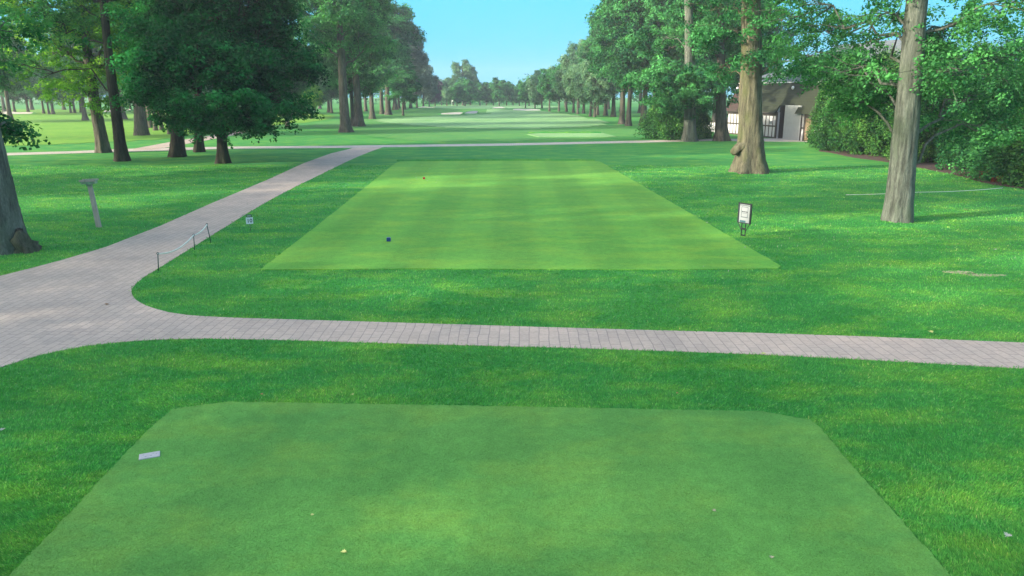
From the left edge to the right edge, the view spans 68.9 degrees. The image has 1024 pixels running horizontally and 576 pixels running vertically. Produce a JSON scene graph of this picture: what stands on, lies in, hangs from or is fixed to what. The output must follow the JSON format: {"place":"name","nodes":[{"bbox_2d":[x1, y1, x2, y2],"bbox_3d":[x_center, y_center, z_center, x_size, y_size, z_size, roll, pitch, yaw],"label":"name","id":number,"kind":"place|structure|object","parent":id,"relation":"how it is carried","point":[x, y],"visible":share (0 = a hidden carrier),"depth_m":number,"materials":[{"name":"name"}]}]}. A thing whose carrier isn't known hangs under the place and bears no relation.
{"place":"outdoors","nodes":[
{"label":"outdoors","id":0,"kind":"place"},
{"bbox_2d":[133,132,247,149],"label":"branch path","id":1,"kind":"structure","parent":0,"point":[163,145],"depth_m":73.60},
{"bbox_2d":[7,138,806,155],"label":"cross path","id":2,"kind":"structure","parent":0,"point":[426,145],"depth_m":73.69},
{"bbox_2d":[0,98,1023,575],"bbox_3d":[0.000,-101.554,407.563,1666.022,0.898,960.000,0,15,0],"label":"ground","id":3,"kind":"structure","parent":0,"point":[710,156],"depth_m":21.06,"materials":[{"name":"green plant"}]},
{"bbox_2d":[0,2,97,255],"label":"maple tree","id":4,"kind":"object","parent":3,"relation":"on","point":[15,238],"visible":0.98,"depth_m":24.80,"materials":[{"name":"plant"}]},
{"bbox_2d":[0,0,130,161],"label":"slender tree","id":5,"kind":"object","parent":3,"relation":"on","point":[121,153],"visible":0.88,"depth_m":55.55,"materials":[{"name":"green plant"}]},
{"bbox_2d":[0,0,139,152],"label":"maple tree","id":6,"kind":"object","parent":3,"relation":"on","point":[90,81],"visible":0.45,"depth_m":62.29,"materials":[{"name":"green plant"}]},
{"bbox_2d":[79,179,101,227],"bbox_3d":[-16.060,-3.181,28.570,0.560,1.940,0.480,-4,15,-14],"label":"box post","id":7,"kind":"object","parent":3,"relation":"on","point":[89,183],"visible":0.97,"depth_m":28.48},
{"bbox_2d":[0,109,333,145],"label":"side fairway","id":8,"kind":"structure","parent":3,"relation":"on","point":[59,126],"depth_m":115.63,"materials":[{"name":"green plant"}]},
{"bbox_2d":[0,0,15,92],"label":"broadleaf tree","id":9,"kind":"object","parent":8,"relation":"on","point":[3,84],"visible":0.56,"depth_m":83.03,"materials":[{"name":"green plant"}]},
{"bbox_2d":[0,91,31,111],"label":"broadleaf tree","id":10,"kind":"object","parent":8,"relation":"on","point":[13,98],"visible":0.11,"depth_m":194.64,"materials":[{"name":"green plant"}]},
{"bbox_2d":[0,22,35,119],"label":"broadleaf tree","id":11,"kind":"object","parent":8,"relation":"on","point":[18,85],"visible":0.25,"depth_m":139.06,"materials":[{"name":"green plant"}]},
{"bbox_2d":[14,89,36,111],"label":"broadleaf tree","id":12,"kind":"object","parent":8,"relation":"on","point":[24,96],"visible":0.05,"depth_m":194.16,"materials":[{"name":"green plant"}]},
{"bbox_2d":[25,63,61,113],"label":"broadleaf tree","id":13,"kind":"object","parent":8,"relation":"on","point":[49,102],"visible":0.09,"depth_m":183.43,"materials":[{"name":"green plant"}]},
{"bbox_2d":[21,55,70,113],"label":"broadleaf tree","id":14,"kind":"object","parent":8,"relation":"on","point":[33,80],"visible":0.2,"depth_m":181.94,"materials":[{"name":"green plant"}]},
{"bbox_2d":[38,32,107,119],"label":"broadleaf tree","id":15,"kind":"object","parent":8,"relation":"on","point":[57,75],"visible":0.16,"depth_m":137.31,"materials":[{"name":"green plant"}]},
{"bbox_2d":[64,0,149,135],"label":"maple tree","id":16,"kind":"object","parent":8,"relation":"on","point":[141,128],"visible":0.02,"depth_m":90.60,"materials":[{"name":"plant"}]},
{"bbox_2d":[93,44,127,118],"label":"broadleaf tree","id":17,"kind":"object","parent":8,"relation":"on","point":[124,116],"visible":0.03,"depth_m":146.27,"materials":[{"name":"green plant"}]},
{"bbox_2d":[118,78,152,127],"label":"broadleaf tree","id":18,"kind":"object","parent":8,"relation":"on","point":[150,123],"visible":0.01,"depth_m":110.54,"materials":[{"name":"plant"}]},
{"bbox_2d":[297,85,324,118],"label":"broadleaf tree","id":19,"kind":"object","parent":8,"relation":"on","point":[315,91],"visible":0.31,"depth_m":148.02,"materials":[{"name":"green plant"}]},
{"bbox_2d":[111,0,225,157],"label":"maple tree","id":20,"kind":"object","parent":3,"relation":"on","point":[177,148],"visible":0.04,"depth_m":60.03,"materials":[{"name":"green plant"}]},
{"bbox_2d":[140,12,205,151],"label":"maple tree","id":21,"kind":"object","parent":3,"relation":"on","point":[198,147],"visible":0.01,"depth_m":65.26,"materials":[{"name":"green plant"}]},
{"bbox_2d":[156,223,210,269],"bbox_3d":[-10.371,-1.338,23.700,0.143,0.736,4.288,-1,15,-2],"label":"rope barrier","id":22,"kind":"object","parent":3,"relation":"on","point":[157,253],"visible":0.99,"depth_m":23.81,"materials":[{"name":"white metal"}]},
{"bbox_2d":[100,0,331,163],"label":"dark maple","id":23,"kind":"object","parent":3,"relation":"on","point":[246,62],"visible":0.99,"depth_m":50.10,"materials":[{"name":"green plant"}]},
{"bbox_2d":[275,42,313,126],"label":"broadleaf tree","id":24,"kind":"object","parent":3,"relation":"on","point":[300,88],"visible":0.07,"depth_m":112.56,"materials":[{"name":"green plant"}]},
{"bbox_2d":[306,72,330,113],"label":"broadleaf tree","id":25,"kind":"object","parent":3,"relation":"on","point":[326,93],"visible":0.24,"depth_m":188.00,"materials":[{"name":"green plant"}]},
{"bbox_2d":[325,66,347,112],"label":"broadleaf tree","id":26,"kind":"object","parent":3,"relation":"on","point":[334,94],"visible":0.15,"depth_m":191.38,"materials":[{"name":"green plant"}]},
{"bbox_2d":[284,0,397,132],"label":"maple tree","id":27,"kind":"object","parent":3,"relation":"on","point":[346,13],"visible":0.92,"depth_m":95.77,"materials":[{"name":"green plant"}]},
{"bbox_2d":[316,10,383,124],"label":"broadleaf tree","id":28,"kind":"object","parent":3,"relation":"on","point":[365,75],"visible":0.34,"depth_m":115.43,"materials":[{"name":"green plant"}]},
{"bbox_2d":[306,0,397,126],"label":"maple tree","id":29,"kind":"object","parent":3,"relation":"on","point":[379,15],"visible":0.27,"depth_m":114.28,"materials":[{"name":"green plant"}]},
{"bbox_2d":[348,2,402,118],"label":"broadleaf tree","id":30,"kind":"object","parent":3,"relation":"on","point":[380,70],"visible":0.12,"depth_m":146.58,"materials":[{"name":"green plant"}]},
{"bbox_2d":[379,33,410,113],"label":"broadleaf tree","id":31,"kind":"object","parent":3,"relation":"on","point":[381,111],"depth_m":184.24,"materials":[{"name":"plant"}]},
{"bbox_2d":[378,1,426,114],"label":"broadleaf tree","id":32,"kind":"object","parent":3,"relation":"on","point":[401,28],"visible":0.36,"depth_m":171.33,"materials":[{"name":"green plant"}]},
{"bbox_2d":[392,7,424,109],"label":"broadleaf tree","id":33,"kind":"object","parent":3,"relation":"on","point":[416,52],"visible":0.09,"depth_m":209.32,"materials":[{"name":"green plant"}]},
{"bbox_2d":[401,29,428,109],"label":"broadleaf tree","id":34,"kind":"object","parent":3,"relation":"on","point":[418,70],"visible":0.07,"depth_m":210.53,"materials":[{"name":"green plant"}]},
{"bbox_2d":[409,31,426,107],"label":"broadleaf tree","id":35,"kind":"object","parent":3,"relation":"on","point":[421,81],"visible":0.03,"depth_m":215.59,"materials":[{"name":"green plant"}]},
{"bbox_2d":[412,52,433,107],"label":"broadleaf tree","id":36,"kind":"object","parent":3,"relation":"on","point":[427,71],"visible":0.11,"depth_m":237.98,"materials":[{"name":"green plant"}]},
{"bbox_2d":[414,65,439,106],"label":"broadleaf tree","id":37,"kind":"object","parent":3,"relation":"on","point":[422,93],"visible":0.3,"depth_m":256.13,"materials":[{"name":"green plant"}]},
{"bbox_2d":[430,81,443,105],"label":"broadleaf tree","id":38,"kind":"object","parent":3,"relation":"on","point":[438,96],"visible":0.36,"depth_m":288.00,"materials":[{"name":"purple plant"}]},
{"bbox_2d":[439,77,454,105],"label":"broadleaf tree","id":39,"kind":"object","parent":3,"relation":"on","point":[445,91],"visible":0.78,"depth_m":304.60,"materials":[{"name":"green plant"}]},
{"bbox_2d":[449,84,465,105],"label":"broadleaf tree","id":40,"kind":"object","parent":3,"relation":"on","point":[456,94],"visible":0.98,"depth_m":292.69,"materials":[{"name":"green plant"}]},
{"bbox_2d":[450,59,476,104],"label":"broadleaf tree","id":41,"kind":"object","parent":3,"relation":"on","point":[466,72],"visible":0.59,"depth_m":310.59,"materials":[{"name":"green plant"}]},
{"bbox_2d":[453,77,478,105],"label":"broadleaf tree","id":42,"kind":"object","parent":3,"relation":"on","point":[467,88],"visible":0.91,"depth_m":292.29,"materials":[{"name":"green plant"}]},
{"bbox_2d":[310,108,642,141],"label":"semi rough","id":43,"kind":"object","parent":3,"relation":"on","point":[407,132],"visible":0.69,"depth_m":100.68,"materials":[{"name":"green plant"}]},
{"bbox_2d":[384,69,422,115],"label":"broadleaf tree","id":44,"kind":"object","parent":43,"relation":"on","point":[401,87],"visible":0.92,"depth_m":169.07,"materials":[{"name":"green plant"}]},
{"bbox_2d":[528,131,600,132],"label":"grass bank","id":45,"kind":"structure","parent":43,"relation":"on","point":[565,132],"depth_m":96.52,"materials":[{"name":"green plant"}]},
{"bbox_2d":[527,133,616,136],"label":"forward tee","id":46,"kind":"object","parent":43,"relation":"on","point":[571,135],"visible":1,"depth_m":90.40,"materials":[{"name":"green plant"}]},
{"bbox_2d":[9,401,951,575],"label":"tee","id":47,"kind":"object","parent":3,"relation":"on","point":[498,419],"visible":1,"depth_m":9.47,"materials":[{"name":"green plant"}]},
{"bbox_2d":[139,451,159,459],"bbox_3d":[-5.137,2.386,10.586,0.270,0.046,0.170,-6,16,-23],"label":"yardage plaque","id":48,"kind":"object","parent":47,"relation":"on","point":[149,455],"visible":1,"depth_m":10.56,"materials":[{"name":"stone"}]},
{"bbox_2d":[472,79,488,104],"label":"broadleaf tree","id":49,"kind":"object","parent":3,"relation":"on","point":[481,91],"visible":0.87,"depth_m":311.65,"materials":[{"name":"green plant"}]},
{"bbox_2d":[373,109,608,128],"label":"fairway","id":50,"kind":"structure","parent":3,"relation":"on","point":[507,119],"depth_m":140.60,"materials":[{"name":"green plant"}]},
{"bbox_2d":[486,84,497,104],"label":"broadleaf tree","id":51,"kind":"object","parent":3,"relation":"on","point":[489,91],"visible":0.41,"depth_m":313.18,"materials":[{"name":"green plant"}]},
{"bbox_2d":[430,105,557,108],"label":"putting green","id":52,"kind":"object","parent":3,"relation":"on","point":[479,106],"visible":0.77,"depth_m":272.32,"materials":[{"name":"green plant"}]},
{"bbox_2d":[0,56,987,104],"bbox_3d":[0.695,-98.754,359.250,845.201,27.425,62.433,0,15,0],"label":"wood","id":53,"kind":"object","parent":3,"relation":"on","point":[636,97],"visible":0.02,"depth_m":348.43,"materials":[{"name":"green plant"}]},
{"bbox_2d":[397,159,594,160],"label":"grass bank","id":54,"kind":"structure","parent":3,"relation":"on","point":[497,160],"depth_m":57.13,"materials":[{"name":"green plant"}]},
{"bbox_2d":[489,77,511,105],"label":"broadleaf tree","id":55,"kind":"object","parent":3,"relation":"on","point":[498,86],"visible":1,"depth_m":292.61,"materials":[{"name":"green plant"}]},
{"bbox_2d":[500,81,513,104],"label":"broadleaf tree","id":56,"kind":"object","parent":3,"relation":"on","point":[511,89],"visible":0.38,"depth_m":312.01,"materials":[{"name":"green plant"}]},
{"bbox_2d":[511,84,524,105],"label":"broadleaf tree","id":57,"kind":"object","parent":3,"relation":"on","point":[514,99],"visible":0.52,"depth_m":299.75,"materials":[{"name":"green plant"}]},
{"bbox_2d":[260,161,780,269],"bbox_3d":[-0.299,-5.109,39.379,16.618,0.038,36.371,0,15,0],"label":"tee","id":58,"kind":"object","parent":3,"relation":"on","point":[544,215],"visible":1,"depth_m":28.81,"materials":[{"name":"green plant"}]},
{"bbox_2d":[517,78,532,107],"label":"broadleaf tree","id":59,"kind":"object","parent":3,"relation":"on","point":[523,94],"visible":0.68,"depth_m":255.89,"materials":[{"name":"green plant"}]},
{"bbox_2d":[525,75,545,107],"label":"broadleaf tree","id":60,"kind":"object","parent":3,"relation":"on","point":[529,85],"visible":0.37,"depth_m":238.45,"materials":[{"name":"green plant"}]},
{"bbox_2d":[530,70,544,107],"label":"broadleaf tree","id":61,"kind":"object","parent":3,"relation":"on","point":[536,94],"visible":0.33,"depth_m":230.78,"materials":[{"name":"green plant"}]},
{"bbox_2d":[535,68,555,110],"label":"broadleaf tree","id":62,"kind":"object","parent":3,"relation":"on","point":[542,86],"visible":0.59,"depth_m":209.15,"materials":[{"name":"green plant"}]},
{"bbox_2d":[543,65,571,110],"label":"broadleaf tree","id":63,"kind":"object","parent":3,"relation":"on","point":[554,98],"visible":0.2,"depth_m":210.47,"materials":[{"name":"green plant"}]},
{"bbox_2d":[547,63,572,111],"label":"broadleaf tree","id":64,"kind":"object","parent":3,"relation":"on","point":[552,82],"visible":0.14,"depth_m":204.36,"materials":[{"name":"green plant"}]},
{"bbox_2d":[552,53,576,112],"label":"broadleaf tree","id":65,"kind":"object","parent":3,"relation":"on","point":[564,61],"visible":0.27,"depth_m":195.95,"materials":[{"name":"green plant"}]},
{"bbox_2d":[561,63,581,113],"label":"broadleaf tree","id":66,"kind":"object","parent":3,"relation":"on","point":[570,72],"visible":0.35,"depth_m":182.58,"materials":[{"name":"green plant"}]},
{"bbox_2d":[562,40,587,112],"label":"broadleaf tree","id":67,"kind":"object","parent":3,"relation":"on","point":[571,51],"visible":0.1,"depth_m":188.67,"materials":[{"name":"green plant"}]},
{"bbox_2d":[571,59,596,116],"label":"broadleaf tree","id":68,"kind":"object","parent":3,"relation":"on","point":[576,82],"visible":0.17,"depth_m":163.77,"materials":[{"name":"green plant"}]},
{"bbox_2d":[577,33,599,114],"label":"broadleaf tree","id":69,"kind":"object","parent":3,"relation":"on","point":[588,48],"visible":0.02,"depth_m":172.80,"materials":[{"name":"green plant"}]},
{"bbox_2d":[576,60,615,116],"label":"broadleaf tree","id":70,"kind":"object","parent":3,"relation":"on","point":[601,95],"visible":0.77,"depth_m":159.57,"materials":[{"name":"green plant"}]},
{"bbox_2d":[575,37,620,115],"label":"broadleaf tree","id":71,"kind":"object","parent":3,"relation":"on","point":[586,43],"visible":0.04,"depth_m":168.45,"materials":[{"name":"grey plant"}]},
{"bbox_2d":[587,24,616,116],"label":"broadleaf tree","id":72,"kind":"object","parent":3,"relation":"on","point":[594,34],"visible":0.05,"depth_m":162.77,"materials":[{"name":"green plant"}]},
{"bbox_2d":[584,0,634,123],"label":"broadleaf tree","id":73,"kind":"object","parent":3,"relation":"on","point":[594,21],"visible":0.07,"depth_m":121.72,"materials":[{"name":"green plant"}]},
{"bbox_2d":[594,0,662,125],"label":"broadleaf tree","id":74,"kind":"object","parent":3,"relation":"on","point":[613,69],"visible":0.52,"depth_m":112.71,"materials":[{"name":"green plant"}]},
{"bbox_2d":[600,0,679,125],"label":"broadleaf tree","id":75,"kind":"object","parent":3,"relation":"on","point":[643,107],"visible":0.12,"depth_m":113.68,"materials":[{"name":"green plant"}]},
{"bbox_2d":[603,0,702,125],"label":"broadleaf tree","id":76,"kind":"object","parent":3,"relation":"on","point":[658,7],"visible":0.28,"depth_m":110.99,"materials":[{"name":"green plant"}]},
{"bbox_2d":[633,91,703,140],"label":"round shrub","id":77,"kind":"object","parent":3,"relation":"on","point":[663,126],"visible":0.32,"depth_m":82.68,"materials":[{"name":"green plant"}]},
{"bbox_2d":[607,0,738,141],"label":"maple tree","id":78,"kind":"object","parent":3,"relation":"on","point":[692,95],"visible":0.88,"depth_m":77.51,"materials":[{"name":"green plant"}]},
{"bbox_2d":[675,111,714,138],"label":"round shrub","id":79,"kind":"object","parent":3,"relation":"on","point":[707,131],"visible":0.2,"depth_m":84.18,"materials":[{"name":"green plant"}]},
{"bbox_2d":[660,0,777,140],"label":"maple tree","id":80,"kind":"object","parent":3,"relation":"on","point":[721,132],"visible":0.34,"depth_m":78.25,"materials":[{"name":"green plant"}]},
{"bbox_2d":[680,0,765,121],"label":"broadleaf tree","id":81,"kind":"object","parent":3,"relation":"on","point":[713,114],"visible":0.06,"depth_m":123.10,"materials":[{"name":"green plant"}]},
{"bbox_2d":[737,202,752,235],"bbox_3d":[8.348,-2.427,26.847,0.048,1.250,0.580,-10,17,-33],"label":"tee sign","id":82,"kind":"object","parent":3,"relation":"on","point":[744,213],"visible":0.99,"depth_m":26.80,"materials":[{"name":"black paint"}]},
{"bbox_2d":[714,0,802,93],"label":"broadleaf tree","id":83,"kind":"object","parent":3,"relation":"on","point":[766,63],"visible":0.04,"depth_m":129.86,"materials":[{"name":"green plant"}]},
{"bbox_2d":[677,0,887,173],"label":"maple tree","id":84,"kind":"object","parent":3,"relation":"on","point":[747,150],"visible":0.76,"depth_m":46.90,"materials":[{"name":"green plant"}]},
{"bbox_2d":[727,73,874,142],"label":"timbered building","id":85,"kind":"structure","parent":3,"relation":"on","point":[786,109],"depth_m":84.78,"materials":[{"name":"white paint"}]},
{"bbox_2d":[782,105,801,139],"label":"large door","id":86,"kind":"structure","parent":85,"relation":"in","point":[791,120],"depth_m":82.56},
{"bbox_2d":[736,0,1023,222],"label":"maple tree","id":87,"kind":"object","parent":3,"relation":"on","point":[914,80],"visible":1,"depth_m":29.71,"materials":[{"name":"green plant"}]},
{"bbox_2d":[870,43,900,116],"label":"tall evergreen","id":88,"kind":"object","parent":3,"relation":"on","point":[894,66],"visible":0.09,"depth_m":73.79,"materials":[{"name":"plant"}]},
{"bbox_2d":[819,147,1023,188],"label":"mulch bed","id":89,"kind":"object","parent":3,"relation":"on","point":[925,165],"visible":0.35,"depth_m":53.25,"materials":[{"name":"brown soil"}]},
{"bbox_2d":[804,77,840,148],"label":"cedar shrub","id":90,"kind":"object","parent":89,"relation":"on","point":[811,132],"visible":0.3,"depth_m":69.71,"materials":[{"name":"green plant"}]},
{"bbox_2d":[812,82,854,150],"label":"cedar shrub","id":91,"kind":"object","parent":89,"relation":"on","point":[822,138],"visible":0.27,"depth_m":66.84,"materials":[{"name":"green plant"}]},
{"bbox_2d":[826,78,872,153],"bbox_3d":[29.447,-14.721,63.831,4.314,7.332,4.226,0,15,0],"label":"cedar shrub","id":92,"kind":"object","parent":89,"relation":"on","point":[846,128],"visible":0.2,"depth_m":64.08,"materials":[{"name":"green plant"}]},
{"bbox_2d":[845,102,893,155],"bbox_3d":[30.087,-13.931,61.824,4.147,6.868,4.219,10,17,33],"label":"cedar shrub","id":93,"kind":"object","parent":89,"relation":"on","point":[859,128],"visible":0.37,"depth_m":61.51,"materials":[{"name":"green plant"}]},
{"bbox_2d":[864,81,896,157],"bbox_3d":[31.254,-13.491,60.415,4.161,7.702,4.724,0,15,0],"label":"cedar shrub","id":94,"kind":"object","parent":89,"relation":"on","point":[889,109],"visible":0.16,"depth_m":60.48,"materials":[{"name":"green plant"}]},
{"bbox_2d":[882,91,940,162],"bbox_3d":[30.037,-12.075,55.963,4.053,6.333,3.942,-6,16,-21],"label":"cedar shrub","id":95,"kind":"object","parent":89,"relation":"on","point":[925,135],"visible":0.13,"depth_m":54.91,"materials":[{"name":"green plant"}]},
{"bbox_2d":[917,78,959,162],"bbox_3d":[31.203,-12.558,56.007,4.276,7.245,4.718,0,15,0],"label":"cedar shrub","id":96,"kind":"object","parent":89,"relation":"on","point":[945,107],"visible":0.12,"depth_m":54.84,"materials":[{"name":"green plant"}]},
{"bbox_2d":[931,80,990,170],"bbox_3d":[30.402,-10.427,49.583,4.186,6.657,4.100,0,15,0],"label":"cedar shrub","id":97,"kind":"object","parent":89,"relation":"on","point":[943,142],"visible":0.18,"depth_m":49.94,"materials":[{"name":"green plant"}]},
{"bbox_2d":[946,68,1020,175],"bbox_3d":[29.891,-9.879,45.854,4.352,7.270,4.376,0,15,0],"label":"cedar shrub","id":98,"kind":"object","parent":89,"relation":"on","point":[972,149],"visible":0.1,"depth_m":46.46,"materials":[{"name":"green plant"}]},
{"bbox_2d":[966,77,1023,183],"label":"cedar shrub","id":99,"kind":"object","parent":89,"relation":"on","point":[984,152],"visible":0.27,"depth_m":43.47,"materials":[{"name":"green plant"}]},
{"bbox_2d":[986,97,1023,186],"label":"cedar shrub","id":100,"kind":"object","parent":89,"relation":"on","point":[1013,170],"visible":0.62,"depth_m":41.54,"materials":[{"name":"green plant"}]},
{"bbox_2d":[927,39,964,71],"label":"tall evergreen","id":101,"kind":"object","parent":3,"relation":"on","point":[957,57],"visible":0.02,"depth_m":68.02,"materials":[{"name":"plant"}]},
{"bbox_2d":[958,37,999,84],"bbox_3d":[39.825,-16.160,63.419,6.407,10.632,6.358,0,15,0],"label":"tall evergreen","id":102,"kind":"object","parent":3,"relation":"on","point":[979,43],"visible":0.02,"depth_m":62.24,"materials":[{"name":"plant"}]},
{"bbox_2d":[983,29,1023,84],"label":"tall evergreen","id":103,"kind":"object","parent":3,"relation":"on","point":[1011,54],"visible":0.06,"depth_m":57.48,"materials":[{"name":"plant"}]},
{"bbox_2d":[0,147,1023,368],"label":"brick path","id":104,"kind":"structure","parent":0,"point":[53,306],"depth_m":16.37,"materials":[{"name":"grey brick"}]},
{"bbox_2d":[0,0,1023,97],"label":"sky","id":105,"kind":"structure","parent":0,"point":[507,40],"materials":[{"name":"blue"}]},
{"bbox_2d":[824,39,937,70],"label":"house","id":106,"kind":"structure","parent":0,"point":[890,42],"depth_m":116.03,"materials":[{"name":"white paint"}]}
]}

